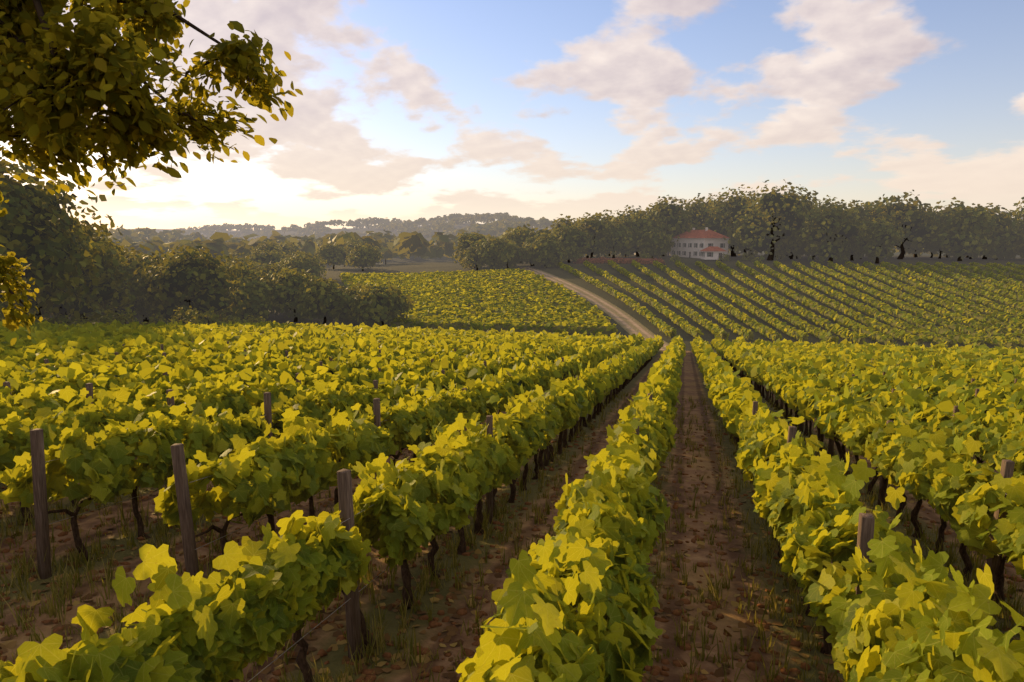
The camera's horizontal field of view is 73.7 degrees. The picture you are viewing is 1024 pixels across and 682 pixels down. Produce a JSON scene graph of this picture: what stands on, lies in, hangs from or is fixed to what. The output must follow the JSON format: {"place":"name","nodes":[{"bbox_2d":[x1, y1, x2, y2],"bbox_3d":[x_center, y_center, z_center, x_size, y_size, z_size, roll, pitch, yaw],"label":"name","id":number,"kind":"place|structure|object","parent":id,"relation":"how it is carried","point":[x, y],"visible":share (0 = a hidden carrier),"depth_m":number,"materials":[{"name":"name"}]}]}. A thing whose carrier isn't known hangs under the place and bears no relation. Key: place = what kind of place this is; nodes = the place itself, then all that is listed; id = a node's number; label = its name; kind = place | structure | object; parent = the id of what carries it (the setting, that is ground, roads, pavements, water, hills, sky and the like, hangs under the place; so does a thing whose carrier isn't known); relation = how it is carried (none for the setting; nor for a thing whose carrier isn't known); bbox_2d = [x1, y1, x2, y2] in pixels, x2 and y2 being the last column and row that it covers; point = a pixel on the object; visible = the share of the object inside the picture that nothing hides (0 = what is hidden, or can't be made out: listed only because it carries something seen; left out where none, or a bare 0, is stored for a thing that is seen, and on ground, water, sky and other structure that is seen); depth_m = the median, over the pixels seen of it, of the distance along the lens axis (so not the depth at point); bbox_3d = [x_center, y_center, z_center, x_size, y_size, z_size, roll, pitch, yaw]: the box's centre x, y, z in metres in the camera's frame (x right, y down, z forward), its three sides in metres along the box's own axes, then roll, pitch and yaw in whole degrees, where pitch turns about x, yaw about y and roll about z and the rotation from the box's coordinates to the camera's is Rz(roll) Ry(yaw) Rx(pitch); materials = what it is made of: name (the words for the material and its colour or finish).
{"place":"outdoors","nodes":[
{"label":"outdoors","id":0,"kind":"place"},
{"bbox_2d":[0,0,302,345],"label":"overhanging tree","id":1,"kind":"object","parent":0,"point":[128,132],"depth_m":5.51,"materials":[{"name":"green plant"}]},
{"bbox_2d":[0,222,1023,681],"bbox_3d":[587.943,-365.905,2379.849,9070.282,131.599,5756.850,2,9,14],"label":"ground","id":2,"kind":"structure","parent":0,"point":[694,388],"depth_m":12.64,"materials":[{"name":"soil"}]},
{"bbox_2d":[0,301,265,324],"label":"hedge","id":3,"kind":"object","parent":2,"relation":"on","point":[109,317],"depth_m":89.99,"materials":[{"name":"green plant"}]},
{"bbox_2d":[0,142,266,324],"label":"trees","id":4,"kind":"object","parent":2,"relation":"on","point":[113,255],"depth_m":95.15,"materials":[{"name":"green plant"}]},
{"bbox_2d":[0,238,414,326],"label":"valley trees","id":5,"kind":"object","parent":2,"relation":"on","point":[264,300],"depth_m":135.62,"materials":[{"name":"green plant"}]},
{"bbox_2d":[0,441,1023,681],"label":"vine leaves","id":6,"kind":"object","parent":2,"relation":"on","point":[907,615],"visible":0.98,"depth_m":5.45,"materials":[{"name":"green plant"}]},
{"bbox_2d":[0,371,1023,578],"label":"vine leaves","id":7,"kind":"object","parent":2,"relation":"on","point":[220,433],"visible":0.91,"depth_m":12.04,"materials":[{"name":"green plant"}]},
{"bbox_2d":[0,339,1023,450],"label":"vine leaves","id":8,"kind":"object","parent":2,"relation":"on","point":[732,396],"visible":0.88,"depth_m":24.70,"materials":[{"name":"green plant"}]},
{"bbox_2d":[0,390,1023,681],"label":"grass tufts","id":9,"kind":"object","parent":2,"relation":"on","point":[162,528],"visible":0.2,"depth_m":10.32,"materials":[{"name":"green plant"}]},
{"bbox_2d":[0,319,1023,384],"bbox_3d":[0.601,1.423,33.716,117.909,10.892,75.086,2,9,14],"label":"vine leaves","id":10,"kind":"object","parent":2,"relation":"on","point":[751,364],"visible":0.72,"depth_m":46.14,"materials":[{"name":"green plant"}]},
{"bbox_2d":[0,421,1023,681],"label":"soil clods","id":11,"kind":"object","parent":2,"relation":"on","point":[434,623],"visible":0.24,"depth_m":9.53,"materials":[{"name":"brown soil"}]},
{"bbox_2d":[0,417,1023,681],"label":"fallen leaves","id":12,"kind":"object","parent":2,"relation":"on","point":[6,645],"visible":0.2,"depth_m":9.36,"materials":[{"name":"brown plant"}]},
{"bbox_2d":[3,326,1021,661],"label":"wooden posts","id":13,"kind":"object","parent":2,"relation":"on","point":[865,536],"visible":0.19,"depth_m":9.69,"materials":[{"name":"brown wood"}]},
{"bbox_2d":[460,234,567,269],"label":"field trees","id":14,"kind":"object","parent":2,"relation":"on","point":[552,257],"depth_m":228.10,"materials":[{"name":"green plant"}]},
{"bbox_2d":[6,353,1022,681],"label":"vine","id":15,"kind":"object","parent":2,"relation":"on","point":[461,549],"depth_m":11.98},
{"bbox_2d":[91,211,1022,266],"bbox_3d":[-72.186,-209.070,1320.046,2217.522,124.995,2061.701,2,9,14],"label":"distant trees","id":16,"kind":"object","parent":2,"relation":"on","point":[407,242],"depth_m":691.10,"materials":[{"name":"green plant"}]},
{"bbox_2d":[577,258,661,262],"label":"garden wall","id":17,"kind":"structure","parent":2,"relation":"on","point":[622,258],"depth_m":229.44,"materials":[{"name":"brick"}]},
{"bbox_2d":[573,257,665,263],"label":"copper hedge","id":18,"kind":"object","parent":2,"relation":"on","point":[598,259],"depth_m":227.40,"materials":[{"name":"plant"}]},
{"bbox_2d":[339,260,1023,348],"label":"vine rows","id":19,"kind":"object","parent":2,"relation":"on","point":[474,321],"depth_m":154.02,"materials":[{"name":"green plant"}]},
{"bbox_2d":[634,227,729,259],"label":"farmhouse","id":20,"kind":"object","parent":2,"relation":"on","point":[706,244],"visible":0.67,"depth_m":242.51,"materials":[{"name":"paint"}]},
{"bbox_2d":[640,251,784,262],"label":"garden shrubs","id":21,"kind":"object","parent":2,"relation":"on","point":[726,257],"depth_m":230.98,"materials":[{"name":"green plant"}]},
{"bbox_2d":[452,180,1023,269],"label":"hill trees","id":22,"kind":"object","parent":2,"relation":"on","point":[987,223],"depth_m":227.07,"materials":[{"name":"green plant"}]},
{"bbox_2d":[0,0,1023,229],"label":"sky","id":23,"kind":"structure","parent":0,"point":[413,110],"materials":[{"name":"blue"}]},
{"bbox_2d":[519,267,668,349],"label":"road","id":24,"kind":"structure","parent":0,"point":[628,323],"depth_m":155.59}
]}

